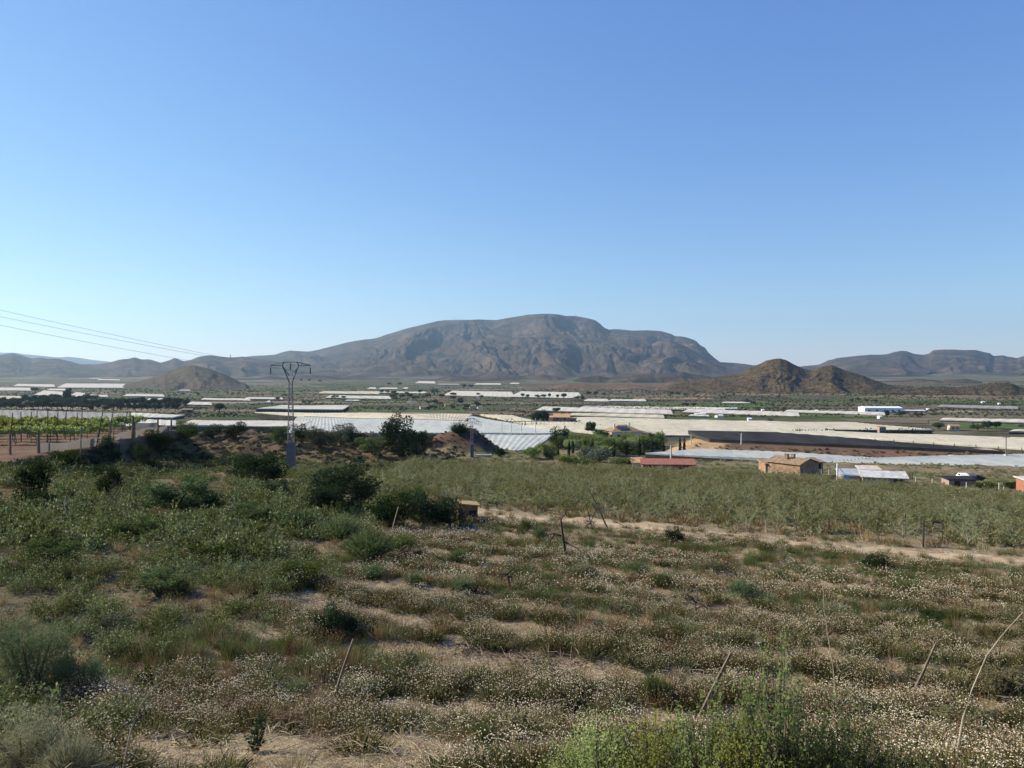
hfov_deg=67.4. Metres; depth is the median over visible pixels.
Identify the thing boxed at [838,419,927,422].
crop field
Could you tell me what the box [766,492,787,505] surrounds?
orchard sapling
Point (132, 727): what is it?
tall stalk
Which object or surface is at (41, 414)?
net covered vineyard
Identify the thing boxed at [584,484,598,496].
orchard sapling
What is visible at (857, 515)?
orchard sapling
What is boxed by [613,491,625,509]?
orchard sapling
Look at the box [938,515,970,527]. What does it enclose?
orchard sapling
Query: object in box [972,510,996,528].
orchard sapling
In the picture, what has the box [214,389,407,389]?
crop field
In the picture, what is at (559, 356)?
mountain
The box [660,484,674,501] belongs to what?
orchard sapling
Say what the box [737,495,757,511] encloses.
orchard sapling
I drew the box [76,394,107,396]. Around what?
net canopy
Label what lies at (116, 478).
shrub
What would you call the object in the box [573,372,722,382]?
hill
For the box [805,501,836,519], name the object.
orchard sapling
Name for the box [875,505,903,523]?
orchard sapling
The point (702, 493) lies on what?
orchard sapling
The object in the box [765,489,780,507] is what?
orchard sapling
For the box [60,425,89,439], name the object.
grapevine
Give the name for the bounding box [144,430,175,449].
shrub
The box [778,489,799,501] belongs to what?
orchard sapling
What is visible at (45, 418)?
grapevine
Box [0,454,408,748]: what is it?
dry grass
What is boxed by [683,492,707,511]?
orchard sapling
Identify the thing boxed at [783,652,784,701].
tall stalk
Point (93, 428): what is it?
grapevine
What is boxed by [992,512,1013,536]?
orchard sapling
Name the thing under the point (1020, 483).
brick hut
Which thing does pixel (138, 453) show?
shrub
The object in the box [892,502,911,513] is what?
orchard sapling
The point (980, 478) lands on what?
parked car
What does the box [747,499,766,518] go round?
orchard sapling
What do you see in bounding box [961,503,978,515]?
orchard sapling
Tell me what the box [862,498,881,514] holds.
orchard sapling
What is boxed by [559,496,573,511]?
orchard sapling
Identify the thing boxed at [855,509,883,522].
orchard sapling
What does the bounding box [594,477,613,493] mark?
orchard sapling
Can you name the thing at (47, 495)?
shrub
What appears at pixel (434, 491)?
orchard sapling
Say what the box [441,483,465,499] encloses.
orchard sapling
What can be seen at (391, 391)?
net canopy
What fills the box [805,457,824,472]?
lean to shed
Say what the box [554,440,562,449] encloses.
tree
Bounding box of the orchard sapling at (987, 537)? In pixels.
[965,508,1002,549]
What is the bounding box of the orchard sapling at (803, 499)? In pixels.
[788,495,807,506]
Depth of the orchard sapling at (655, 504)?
56.36 m
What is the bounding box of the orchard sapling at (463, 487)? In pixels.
[459,479,472,499]
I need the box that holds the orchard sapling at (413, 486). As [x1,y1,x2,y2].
[411,476,424,497]
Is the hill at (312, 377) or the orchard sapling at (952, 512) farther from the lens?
the hill at (312, 377)
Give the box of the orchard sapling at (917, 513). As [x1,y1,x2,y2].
[908,508,923,523]
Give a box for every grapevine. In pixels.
[0,419,23,438]
[2,417,24,425]
[2,423,23,440]
[3,424,29,444]
[14,420,41,438]
[16,417,39,435]
[22,424,41,440]
[22,426,48,444]
[31,418,61,426]
[35,415,56,421]
[40,422,55,440]
[44,424,68,442]
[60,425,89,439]
[62,423,82,441]
[66,418,89,435]
[71,420,103,438]
[87,420,108,435]
[88,424,108,436]
[89,416,103,422]
[102,416,121,432]
[102,418,125,435]
[113,414,136,424]
[124,414,147,422]
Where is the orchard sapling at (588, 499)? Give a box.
[572,491,600,508]
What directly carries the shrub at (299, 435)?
on the ground at (24, 446)
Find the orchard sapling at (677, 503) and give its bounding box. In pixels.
[671,493,686,509]
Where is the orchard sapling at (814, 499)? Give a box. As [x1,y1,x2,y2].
[812,497,828,508]
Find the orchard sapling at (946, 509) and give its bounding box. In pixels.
[930,498,953,524]
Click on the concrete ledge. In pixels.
(484, 455)
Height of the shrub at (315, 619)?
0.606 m
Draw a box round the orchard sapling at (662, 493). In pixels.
[656,487,673,505]
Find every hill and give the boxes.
[123,365,248,389]
[233,375,407,379]
[411,373,566,381]
[522,382,679,389]
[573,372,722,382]
[659,358,916,393]
[859,383,1023,395]
[879,379,1010,383]
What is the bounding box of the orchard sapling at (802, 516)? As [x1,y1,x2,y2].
[794,495,824,518]
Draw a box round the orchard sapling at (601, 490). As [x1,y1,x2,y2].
[590,481,608,495]
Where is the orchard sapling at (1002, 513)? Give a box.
[987,499,1010,527]
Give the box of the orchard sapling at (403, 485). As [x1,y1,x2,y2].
[394,476,407,490]
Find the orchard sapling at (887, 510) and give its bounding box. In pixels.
[869,501,906,518]
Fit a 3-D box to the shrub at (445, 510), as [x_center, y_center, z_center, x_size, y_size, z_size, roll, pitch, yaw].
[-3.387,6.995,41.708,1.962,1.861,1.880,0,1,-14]
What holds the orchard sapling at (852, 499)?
on the ground at (24, 446)
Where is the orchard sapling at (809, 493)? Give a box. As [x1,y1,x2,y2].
[798,483,820,501]
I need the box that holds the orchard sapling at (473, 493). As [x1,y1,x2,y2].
[469,483,490,507]
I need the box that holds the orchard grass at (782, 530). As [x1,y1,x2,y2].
[368,456,1023,555]
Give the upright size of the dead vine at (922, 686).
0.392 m
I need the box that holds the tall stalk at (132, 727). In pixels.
[122,681,162,767]
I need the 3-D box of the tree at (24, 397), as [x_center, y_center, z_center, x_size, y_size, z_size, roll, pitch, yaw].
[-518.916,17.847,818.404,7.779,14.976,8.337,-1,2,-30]
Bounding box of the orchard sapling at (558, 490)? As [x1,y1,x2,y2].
[543,483,569,496]
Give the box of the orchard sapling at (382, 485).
[372,470,390,492]
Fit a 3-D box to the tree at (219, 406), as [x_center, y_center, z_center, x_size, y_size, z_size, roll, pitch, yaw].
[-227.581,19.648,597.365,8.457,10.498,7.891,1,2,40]
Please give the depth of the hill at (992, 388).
1394.52 m
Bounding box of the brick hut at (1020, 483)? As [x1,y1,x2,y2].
[1013,476,1023,490]
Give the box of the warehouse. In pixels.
[858,406,902,412]
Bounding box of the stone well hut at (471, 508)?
[456,500,479,522]
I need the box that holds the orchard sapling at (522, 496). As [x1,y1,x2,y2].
[508,481,523,507]
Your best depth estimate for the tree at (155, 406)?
634.81 m
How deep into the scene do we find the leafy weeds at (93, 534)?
36.70 m
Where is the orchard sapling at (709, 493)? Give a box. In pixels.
[703,486,717,500]
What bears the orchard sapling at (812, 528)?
on the ground at (24, 446)
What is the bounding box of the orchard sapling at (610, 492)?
[603,487,618,499]
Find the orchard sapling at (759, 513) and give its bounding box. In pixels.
[752,496,779,531]
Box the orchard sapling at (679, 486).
[676,483,690,495]
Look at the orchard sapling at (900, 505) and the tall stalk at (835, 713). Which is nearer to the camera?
the tall stalk at (835, 713)
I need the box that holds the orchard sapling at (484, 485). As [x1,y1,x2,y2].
[474,478,492,488]
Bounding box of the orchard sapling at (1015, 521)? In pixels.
[1001,518,1023,532]
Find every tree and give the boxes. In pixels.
[1,400,10,409]
[10,399,22,409]
[17,403,26,409]
[21,394,28,401]
[27,402,35,408]
[31,395,41,400]
[33,400,42,409]
[42,398,51,408]
[45,402,57,409]
[54,402,62,409]
[62,387,71,398]
[63,397,72,401]
[66,403,78,409]
[73,398,83,402]
[78,403,87,409]
[87,399,97,405]
[89,394,98,399]
[108,402,116,408]
[111,398,123,410]
[116,403,124,408]
[122,398,130,403]
[129,397,136,403]
[131,404,139,410]
[135,396,144,403]
[138,403,145,410]
[142,399,151,404]
[150,398,158,403]
[151,403,160,411]
[161,397,173,403]
[164,403,170,408]
[170,403,181,411]
[171,397,181,403]
[181,399,189,404]
[214,403,224,411]
[530,410,539,420]
[539,408,549,421]
[548,436,557,444]
[548,511,590,564]
[549,426,570,438]
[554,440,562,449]
[563,438,576,447]
[567,440,570,454]
[569,432,582,448]
[571,440,574,453]
[574,438,583,447]
[581,433,593,440]
[583,485,629,528]
[584,420,595,430]
[592,429,608,435]
[597,440,611,446]
[602,436,616,444]
[606,440,617,450]
[612,439,615,455]
[612,441,629,453]
[619,431,631,439]
[625,437,641,449]
[625,440,628,455]
[626,432,636,438]
[637,434,650,450]
[637,437,640,456]
[646,438,661,448]
[650,437,653,452]
[652,432,663,442]
[655,430,667,442]
[678,437,681,450]
[683,435,685,449]
[932,421,944,429]
[969,422,985,430]
[981,420,993,430]
[992,421,1002,429]
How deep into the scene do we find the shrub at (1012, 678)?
14.33 m
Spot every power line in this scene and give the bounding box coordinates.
[0,316,285,369]
[1,310,309,373]
[1,325,269,373]
[272,374,459,419]
[293,371,468,419]
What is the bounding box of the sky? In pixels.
[0,0,1023,365]
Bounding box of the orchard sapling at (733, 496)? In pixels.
[720,485,735,504]
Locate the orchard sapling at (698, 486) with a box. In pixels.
[689,481,706,500]
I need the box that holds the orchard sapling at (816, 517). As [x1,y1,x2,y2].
[800,505,830,523]
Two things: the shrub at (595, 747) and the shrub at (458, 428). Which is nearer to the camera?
the shrub at (595, 747)
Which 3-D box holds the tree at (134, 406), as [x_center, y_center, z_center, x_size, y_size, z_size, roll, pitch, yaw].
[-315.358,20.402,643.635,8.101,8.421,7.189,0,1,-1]
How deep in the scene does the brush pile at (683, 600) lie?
22.85 m
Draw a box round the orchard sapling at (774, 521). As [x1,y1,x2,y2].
[766,510,788,534]
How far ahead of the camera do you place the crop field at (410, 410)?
656.57 m
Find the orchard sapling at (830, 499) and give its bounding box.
[817,493,835,512]
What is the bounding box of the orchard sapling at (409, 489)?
[397,483,423,492]
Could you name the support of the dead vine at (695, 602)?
on the ground at (24, 446)
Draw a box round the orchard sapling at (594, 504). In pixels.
[589,492,607,514]
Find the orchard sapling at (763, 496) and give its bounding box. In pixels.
[753,489,771,505]
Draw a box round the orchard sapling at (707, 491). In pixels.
[695,488,717,498]
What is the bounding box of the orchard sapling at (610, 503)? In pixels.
[592,491,619,511]
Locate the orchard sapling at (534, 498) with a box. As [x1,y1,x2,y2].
[526,486,546,507]
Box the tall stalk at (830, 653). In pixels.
[823,591,836,703]
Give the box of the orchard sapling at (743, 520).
[736,503,754,530]
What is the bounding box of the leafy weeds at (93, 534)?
[0,449,422,566]
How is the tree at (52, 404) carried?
on the ground at (24, 446)
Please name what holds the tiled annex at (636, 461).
on the ground at (24, 446)
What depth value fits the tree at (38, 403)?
658.57 m
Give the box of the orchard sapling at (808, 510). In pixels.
[798,504,821,516]
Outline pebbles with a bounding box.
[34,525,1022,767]
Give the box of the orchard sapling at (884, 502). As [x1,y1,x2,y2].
[870,499,890,512]
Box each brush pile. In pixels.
[446,635,496,655]
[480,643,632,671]
[654,596,709,607]
[878,669,932,686]
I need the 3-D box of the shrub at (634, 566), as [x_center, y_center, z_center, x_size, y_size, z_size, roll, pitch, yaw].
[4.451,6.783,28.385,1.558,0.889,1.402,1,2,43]
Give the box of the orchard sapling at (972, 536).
[950,522,988,543]
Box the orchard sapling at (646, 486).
[635,476,656,493]
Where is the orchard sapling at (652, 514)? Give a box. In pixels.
[645,503,668,521]
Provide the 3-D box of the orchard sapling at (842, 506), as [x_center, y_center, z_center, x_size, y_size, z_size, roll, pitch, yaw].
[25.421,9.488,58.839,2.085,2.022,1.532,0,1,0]
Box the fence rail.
[0,432,36,433]
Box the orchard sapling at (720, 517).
[702,506,734,527]
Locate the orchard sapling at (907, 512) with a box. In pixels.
[897,507,917,523]
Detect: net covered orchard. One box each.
[645,448,880,462]
[832,454,1023,466]
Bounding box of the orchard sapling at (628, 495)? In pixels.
[618,489,637,505]
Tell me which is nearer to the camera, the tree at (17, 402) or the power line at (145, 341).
the power line at (145, 341)
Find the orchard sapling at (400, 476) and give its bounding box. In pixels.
[394,469,418,486]
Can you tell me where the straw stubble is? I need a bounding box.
[18,521,1023,767]
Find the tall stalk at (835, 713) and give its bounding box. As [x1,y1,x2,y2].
[826,694,852,746]
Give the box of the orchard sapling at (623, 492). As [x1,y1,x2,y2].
[620,480,634,501]
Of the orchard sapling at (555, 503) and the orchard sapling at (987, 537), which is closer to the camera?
the orchard sapling at (987, 537)
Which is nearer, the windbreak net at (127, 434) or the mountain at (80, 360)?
the windbreak net at (127, 434)
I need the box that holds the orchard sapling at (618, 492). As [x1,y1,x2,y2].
[611,480,622,496]
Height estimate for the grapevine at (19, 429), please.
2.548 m
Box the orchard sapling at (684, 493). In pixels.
[677,489,691,503]
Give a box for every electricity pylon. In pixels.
[270,362,310,467]
[462,418,481,457]
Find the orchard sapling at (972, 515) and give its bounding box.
[951,511,975,524]
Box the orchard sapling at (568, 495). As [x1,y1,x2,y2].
[559,486,587,510]
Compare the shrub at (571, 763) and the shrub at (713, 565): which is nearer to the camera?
the shrub at (571, 763)
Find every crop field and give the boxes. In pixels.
[112,390,167,391]
[190,417,273,419]
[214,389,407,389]
[223,405,277,407]
[342,402,435,405]
[349,409,466,411]
[480,412,566,414]
[510,408,538,410]
[609,413,686,414]
[632,403,774,406]
[633,397,711,398]
[799,415,874,416]
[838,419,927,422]
[876,399,993,401]
[959,424,1023,428]
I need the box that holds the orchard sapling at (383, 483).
[359,475,391,493]
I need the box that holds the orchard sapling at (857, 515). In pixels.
[843,504,877,529]
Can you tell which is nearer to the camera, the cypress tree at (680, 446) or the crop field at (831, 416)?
the cypress tree at (680, 446)
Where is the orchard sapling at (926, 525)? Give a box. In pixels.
[908,503,932,534]
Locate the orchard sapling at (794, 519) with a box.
[787,502,812,528]
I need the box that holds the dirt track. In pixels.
[478,510,1023,562]
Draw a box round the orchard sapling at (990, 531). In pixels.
[983,515,1008,544]
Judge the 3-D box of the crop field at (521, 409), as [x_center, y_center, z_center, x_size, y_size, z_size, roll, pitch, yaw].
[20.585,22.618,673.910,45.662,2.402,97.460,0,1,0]
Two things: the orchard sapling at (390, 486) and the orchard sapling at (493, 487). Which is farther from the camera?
the orchard sapling at (493, 487)
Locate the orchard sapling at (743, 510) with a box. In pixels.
[733,499,748,516]
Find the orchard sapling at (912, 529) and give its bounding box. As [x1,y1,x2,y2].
[884,513,921,543]
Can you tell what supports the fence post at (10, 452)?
on the ground at (24, 446)
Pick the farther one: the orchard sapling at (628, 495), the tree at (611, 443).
the tree at (611, 443)
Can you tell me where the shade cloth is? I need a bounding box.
[135,422,169,429]
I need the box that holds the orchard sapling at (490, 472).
[475,471,495,483]
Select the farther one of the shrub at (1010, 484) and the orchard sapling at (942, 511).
the shrub at (1010, 484)
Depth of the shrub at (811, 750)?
6.68 m
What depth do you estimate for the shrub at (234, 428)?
167.82 m
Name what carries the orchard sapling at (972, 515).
on the ground at (24, 446)
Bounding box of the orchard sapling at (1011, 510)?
[1006,506,1022,526]
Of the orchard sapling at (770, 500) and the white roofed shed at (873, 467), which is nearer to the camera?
the orchard sapling at (770, 500)
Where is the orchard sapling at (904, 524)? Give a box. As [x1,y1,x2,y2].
[897,516,913,537]
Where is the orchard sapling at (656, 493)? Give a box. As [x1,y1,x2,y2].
[643,487,658,502]
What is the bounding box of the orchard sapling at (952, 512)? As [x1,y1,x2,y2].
[946,504,970,521]
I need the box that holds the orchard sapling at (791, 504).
[780,499,798,509]
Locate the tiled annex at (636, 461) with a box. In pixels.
[630,457,641,466]
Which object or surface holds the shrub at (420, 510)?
on the ground at (24, 446)
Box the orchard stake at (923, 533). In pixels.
[922,519,924,546]
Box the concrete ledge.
[475,454,491,456]
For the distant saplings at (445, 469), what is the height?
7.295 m
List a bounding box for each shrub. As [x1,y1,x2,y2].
[0,613,80,696]
[0,699,72,767]
[11,459,56,502]
[16,537,81,565]
[20,721,118,767]
[24,488,58,508]
[48,449,85,465]
[52,654,105,693]
[89,463,124,493]
[96,434,121,459]
[105,514,160,538]
[130,443,156,465]
[132,567,190,600]
[132,662,155,687]
[138,473,210,508]
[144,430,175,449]
[175,421,199,439]
[181,488,224,511]
[187,541,238,565]
[202,423,223,436]
[220,420,248,436]
[226,457,251,477]
[226,501,276,522]
[230,450,290,481]
[243,712,266,751]
[262,479,289,495]
[265,426,290,442]
[273,560,328,587]
[276,507,321,530]
[283,675,314,698]
[291,423,309,443]
[301,481,348,509]
[303,425,338,447]
[307,457,383,508]
[307,613,331,630]
[313,509,371,539]
[320,601,359,636]
[324,423,357,444]
[336,522,408,560]
[347,430,366,445]
[354,436,389,454]
[356,562,386,579]
[373,492,414,526]
[375,530,420,552]
[378,412,419,458]
[392,485,428,503]
[401,570,423,585]
[403,489,452,525]
[403,651,420,664]
[404,430,428,457]
[423,433,433,446]
[433,495,467,524]
[442,545,469,561]
[446,572,475,594]
[447,420,472,433]
[450,583,467,595]
[470,717,494,749]
[495,446,505,456]
[509,708,528,744]
[520,517,533,531]
[522,444,543,457]
[533,526,546,538]
[536,725,608,767]
[537,442,556,452]
[542,447,558,458]
[548,699,651,767]
[553,454,577,461]
[557,435,566,448]
[563,457,596,465]
[572,557,595,573]
[576,445,592,455]
[579,445,611,461]
[581,436,597,448]
[597,444,616,454]
[597,701,699,767]
[610,457,632,464]
[615,439,625,452]
[617,556,653,576]
[620,448,649,453]
[635,666,670,701]
[649,569,674,586]
[649,672,757,767]
[654,442,662,449]
[664,525,685,542]
[695,697,796,767]
[697,558,729,573]
[721,622,859,767]
[724,574,766,601]
[751,590,783,603]
[757,706,863,767]
[787,692,909,767]
[808,597,849,614]
[856,729,939,767]
[859,550,890,568]
[882,575,937,596]
[917,609,946,624]
[925,702,999,737]
[972,662,1023,706]
[975,481,997,488]
[1003,481,1015,488]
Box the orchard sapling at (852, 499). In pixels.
[846,495,866,510]
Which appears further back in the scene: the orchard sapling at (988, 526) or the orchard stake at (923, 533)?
the orchard sapling at (988, 526)
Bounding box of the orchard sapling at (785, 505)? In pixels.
[766,493,787,523]
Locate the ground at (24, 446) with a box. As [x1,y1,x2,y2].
[0,374,1023,767]
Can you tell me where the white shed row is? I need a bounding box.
[903,410,925,412]
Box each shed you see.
[181,408,193,412]
[639,458,696,469]
[756,459,767,472]
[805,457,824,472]
[835,468,869,482]
[855,465,881,470]
[858,470,909,483]
[877,426,885,432]
[939,475,978,486]
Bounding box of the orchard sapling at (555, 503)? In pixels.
[551,484,571,511]
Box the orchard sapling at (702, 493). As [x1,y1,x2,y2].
[694,491,720,506]
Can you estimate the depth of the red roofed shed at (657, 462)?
124.21 m
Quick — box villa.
[603,423,641,439]
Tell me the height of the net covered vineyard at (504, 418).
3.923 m
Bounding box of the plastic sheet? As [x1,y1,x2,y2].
[461,524,476,532]
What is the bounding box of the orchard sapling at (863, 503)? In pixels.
[855,498,880,514]
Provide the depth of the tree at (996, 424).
396.33 m
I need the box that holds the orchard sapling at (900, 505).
[892,490,906,511]
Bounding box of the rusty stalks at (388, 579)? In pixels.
[8,509,1023,767]
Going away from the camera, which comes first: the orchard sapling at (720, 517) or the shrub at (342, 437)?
the orchard sapling at (720, 517)
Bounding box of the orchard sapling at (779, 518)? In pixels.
[766,505,784,523]
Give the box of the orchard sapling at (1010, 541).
[1000,518,1023,550]
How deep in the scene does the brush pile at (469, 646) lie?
16.68 m
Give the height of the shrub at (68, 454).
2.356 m
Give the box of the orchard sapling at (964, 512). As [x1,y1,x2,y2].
[954,505,969,516]
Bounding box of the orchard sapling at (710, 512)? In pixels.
[693,503,727,527]
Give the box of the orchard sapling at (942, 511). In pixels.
[936,508,959,523]
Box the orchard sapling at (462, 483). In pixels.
[451,475,473,490]
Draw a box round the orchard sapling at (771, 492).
[760,483,779,498]
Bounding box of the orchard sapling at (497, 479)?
[487,474,504,489]
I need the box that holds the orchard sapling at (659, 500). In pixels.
[655,498,674,513]
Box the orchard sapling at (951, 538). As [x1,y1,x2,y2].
[936,525,964,546]
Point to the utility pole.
(1005, 446)
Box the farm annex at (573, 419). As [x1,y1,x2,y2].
[570,417,576,421]
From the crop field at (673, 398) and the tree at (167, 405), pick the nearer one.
the tree at (167, 405)
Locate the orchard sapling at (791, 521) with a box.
[777,498,812,531]
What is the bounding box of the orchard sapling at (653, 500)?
[651,492,664,505]
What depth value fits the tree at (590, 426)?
351.67 m
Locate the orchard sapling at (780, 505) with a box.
[772,499,786,511]
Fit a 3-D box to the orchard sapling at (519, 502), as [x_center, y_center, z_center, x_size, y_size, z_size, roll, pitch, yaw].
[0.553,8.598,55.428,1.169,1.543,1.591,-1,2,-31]
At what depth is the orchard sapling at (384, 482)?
63.94 m
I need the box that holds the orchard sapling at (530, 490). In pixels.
[524,481,538,499]
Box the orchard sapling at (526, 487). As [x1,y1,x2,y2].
[506,479,532,495]
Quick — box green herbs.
[94,506,1023,767]
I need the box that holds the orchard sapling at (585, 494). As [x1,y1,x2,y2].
[566,490,592,508]
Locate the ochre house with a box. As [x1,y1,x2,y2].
[765,454,818,476]
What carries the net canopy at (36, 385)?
on the ground at (24, 446)
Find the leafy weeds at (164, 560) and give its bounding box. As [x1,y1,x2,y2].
[0,533,347,754]
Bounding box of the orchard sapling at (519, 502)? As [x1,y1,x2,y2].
[510,494,528,509]
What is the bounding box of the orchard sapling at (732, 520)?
[724,508,744,524]
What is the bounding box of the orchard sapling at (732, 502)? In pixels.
[725,498,740,513]
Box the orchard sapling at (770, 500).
[754,492,778,513]
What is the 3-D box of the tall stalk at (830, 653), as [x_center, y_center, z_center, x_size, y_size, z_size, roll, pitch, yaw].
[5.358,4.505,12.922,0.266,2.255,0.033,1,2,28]
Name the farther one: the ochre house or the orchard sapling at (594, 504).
the ochre house
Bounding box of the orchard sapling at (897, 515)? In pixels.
[883,501,911,529]
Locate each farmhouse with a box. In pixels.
[553,413,570,421]
[947,424,960,430]
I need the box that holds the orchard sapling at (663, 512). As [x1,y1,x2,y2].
[643,500,673,518]
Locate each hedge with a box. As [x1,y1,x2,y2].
[471,413,525,424]
[576,405,708,410]
[795,426,934,433]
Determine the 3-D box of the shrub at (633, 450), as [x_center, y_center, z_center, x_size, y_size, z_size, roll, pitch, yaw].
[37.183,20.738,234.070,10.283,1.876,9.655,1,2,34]
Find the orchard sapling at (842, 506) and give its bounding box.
[833,493,851,513]
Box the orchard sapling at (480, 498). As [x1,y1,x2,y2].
[466,489,490,503]
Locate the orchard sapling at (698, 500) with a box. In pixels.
[687,490,709,513]
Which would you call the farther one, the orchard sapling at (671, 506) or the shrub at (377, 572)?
the orchard sapling at (671, 506)
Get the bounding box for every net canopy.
[0,388,30,390]
[0,396,26,399]
[14,384,54,387]
[35,390,62,395]
[47,389,65,390]
[57,383,123,387]
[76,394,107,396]
[97,379,119,380]
[123,394,164,396]
[178,389,190,391]
[186,402,211,405]
[201,398,250,400]
[247,397,282,399]
[318,391,379,394]
[325,395,390,398]
[360,391,425,393]
[416,381,435,383]
[444,391,512,396]
[474,383,500,384]
[509,391,580,398]
[536,406,672,413]
[570,413,664,418]
[580,406,724,409]
[583,399,608,401]
[609,399,645,401]
[683,409,799,416]
[688,414,708,417]
[688,430,1004,453]
[721,402,752,403]
[784,410,884,414]
[937,405,1017,409]
[940,418,1023,423]
[1009,429,1023,433]
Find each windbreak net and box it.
[40,436,101,451]
[114,426,167,440]
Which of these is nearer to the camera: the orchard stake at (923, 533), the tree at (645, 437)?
the orchard stake at (923, 533)
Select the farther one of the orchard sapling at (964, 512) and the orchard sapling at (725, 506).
the orchard sapling at (964, 512)
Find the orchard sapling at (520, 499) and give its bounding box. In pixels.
[512,487,528,509]
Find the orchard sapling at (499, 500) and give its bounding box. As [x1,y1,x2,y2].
[484,486,508,508]
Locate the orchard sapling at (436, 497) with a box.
[430,479,451,498]
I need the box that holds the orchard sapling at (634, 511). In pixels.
[623,499,649,517]
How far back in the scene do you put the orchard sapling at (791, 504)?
60.44 m
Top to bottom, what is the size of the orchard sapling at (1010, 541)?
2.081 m
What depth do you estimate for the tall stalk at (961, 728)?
8.48 m
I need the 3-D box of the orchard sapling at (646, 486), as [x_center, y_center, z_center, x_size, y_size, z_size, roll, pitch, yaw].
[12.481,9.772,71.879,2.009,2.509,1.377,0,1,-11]
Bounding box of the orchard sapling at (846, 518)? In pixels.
[833,505,853,524]
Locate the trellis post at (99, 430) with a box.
[96,412,102,448]
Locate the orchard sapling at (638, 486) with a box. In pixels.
[625,476,648,495]
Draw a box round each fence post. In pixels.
[9,432,11,454]
[37,431,39,452]
[131,415,133,439]
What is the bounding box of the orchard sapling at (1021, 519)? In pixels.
[1016,517,1023,530]
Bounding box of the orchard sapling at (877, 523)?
[861,515,897,538]
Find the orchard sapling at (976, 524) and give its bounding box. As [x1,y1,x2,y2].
[960,503,990,538]
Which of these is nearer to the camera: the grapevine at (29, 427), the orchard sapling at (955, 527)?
the orchard sapling at (955, 527)
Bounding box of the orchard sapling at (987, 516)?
[972,508,995,524]
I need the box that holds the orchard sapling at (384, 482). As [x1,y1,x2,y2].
[376,473,395,491]
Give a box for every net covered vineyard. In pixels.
[0,410,130,419]
[110,418,175,428]
[131,413,184,419]
[176,420,310,431]
[255,412,472,420]
[256,405,348,412]
[286,417,508,437]
[468,416,572,435]
[480,414,539,421]
[484,434,551,451]
[513,421,602,436]
[577,417,868,438]
[795,422,931,433]
[807,430,1023,453]
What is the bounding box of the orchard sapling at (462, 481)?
[447,476,472,498]
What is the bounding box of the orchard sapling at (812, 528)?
[800,508,822,536]
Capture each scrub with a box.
[0,383,1023,397]
[0,434,285,477]
[2,397,1023,416]
[129,426,465,468]
[434,426,504,451]
[473,433,1023,492]
[662,360,901,393]
[694,443,1011,455]
[714,444,1020,456]
[863,383,1023,395]
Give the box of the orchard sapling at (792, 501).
[786,494,806,510]
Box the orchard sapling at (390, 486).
[384,473,402,492]
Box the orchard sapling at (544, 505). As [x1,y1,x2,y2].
[535,495,549,512]
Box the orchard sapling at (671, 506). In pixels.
[658,489,677,511]
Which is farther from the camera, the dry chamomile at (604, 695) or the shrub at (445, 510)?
the shrub at (445, 510)
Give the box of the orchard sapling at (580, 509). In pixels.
[567,495,597,516]
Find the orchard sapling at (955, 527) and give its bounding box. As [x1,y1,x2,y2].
[947,517,978,535]
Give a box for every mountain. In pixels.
[0,353,109,363]
[0,353,340,377]
[247,314,747,375]
[303,333,748,376]
[739,349,1023,375]
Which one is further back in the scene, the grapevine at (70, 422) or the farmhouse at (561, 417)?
the farmhouse at (561, 417)
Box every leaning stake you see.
[332,639,354,705]
[696,652,731,719]
[913,644,936,689]
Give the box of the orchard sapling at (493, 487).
[487,477,504,492]
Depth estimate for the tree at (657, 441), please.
248.75 m
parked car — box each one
[956,473,968,475]
[970,473,985,480]
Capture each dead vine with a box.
[495,567,516,586]
[683,585,706,616]
[907,680,935,694]
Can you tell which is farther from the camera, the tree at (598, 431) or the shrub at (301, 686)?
the tree at (598, 431)
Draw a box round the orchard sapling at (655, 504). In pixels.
[639,496,657,512]
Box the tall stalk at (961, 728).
[956,612,1022,759]
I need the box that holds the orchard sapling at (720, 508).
[712,495,734,516]
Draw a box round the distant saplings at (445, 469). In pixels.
[385,455,1023,517]
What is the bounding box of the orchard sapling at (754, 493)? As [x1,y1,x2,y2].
[741,485,756,508]
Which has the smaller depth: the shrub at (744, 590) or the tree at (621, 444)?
the shrub at (744, 590)
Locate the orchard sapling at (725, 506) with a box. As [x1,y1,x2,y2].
[713,487,732,508]
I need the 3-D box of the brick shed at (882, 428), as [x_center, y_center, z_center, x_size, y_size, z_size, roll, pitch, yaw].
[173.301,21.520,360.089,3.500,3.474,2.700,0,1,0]
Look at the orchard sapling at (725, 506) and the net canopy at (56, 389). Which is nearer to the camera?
the orchard sapling at (725, 506)
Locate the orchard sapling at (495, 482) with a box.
[487,478,504,486]
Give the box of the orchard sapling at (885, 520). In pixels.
[878,501,900,531]
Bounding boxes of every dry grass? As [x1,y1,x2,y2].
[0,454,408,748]
[18,507,1023,767]
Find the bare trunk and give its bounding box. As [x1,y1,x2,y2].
[104,486,122,510]
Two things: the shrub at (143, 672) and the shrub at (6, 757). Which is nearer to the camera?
the shrub at (6, 757)
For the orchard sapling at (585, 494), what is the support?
on the ground at (24, 446)
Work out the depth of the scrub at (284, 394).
1563.90 m
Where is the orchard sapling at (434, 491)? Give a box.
[423,483,444,503]
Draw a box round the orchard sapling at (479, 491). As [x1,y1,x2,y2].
[465,484,484,500]
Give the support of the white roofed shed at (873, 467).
on the ground at (24, 446)
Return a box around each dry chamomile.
[0,566,1023,767]
[284,508,1023,614]
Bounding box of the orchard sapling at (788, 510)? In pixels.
[781,504,796,516]
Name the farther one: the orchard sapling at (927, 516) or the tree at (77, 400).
the tree at (77, 400)
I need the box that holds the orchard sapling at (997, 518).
[983,508,1006,528]
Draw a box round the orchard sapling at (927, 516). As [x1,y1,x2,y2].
[922,503,949,528]
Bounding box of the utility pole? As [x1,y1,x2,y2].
[1002,436,1009,454]

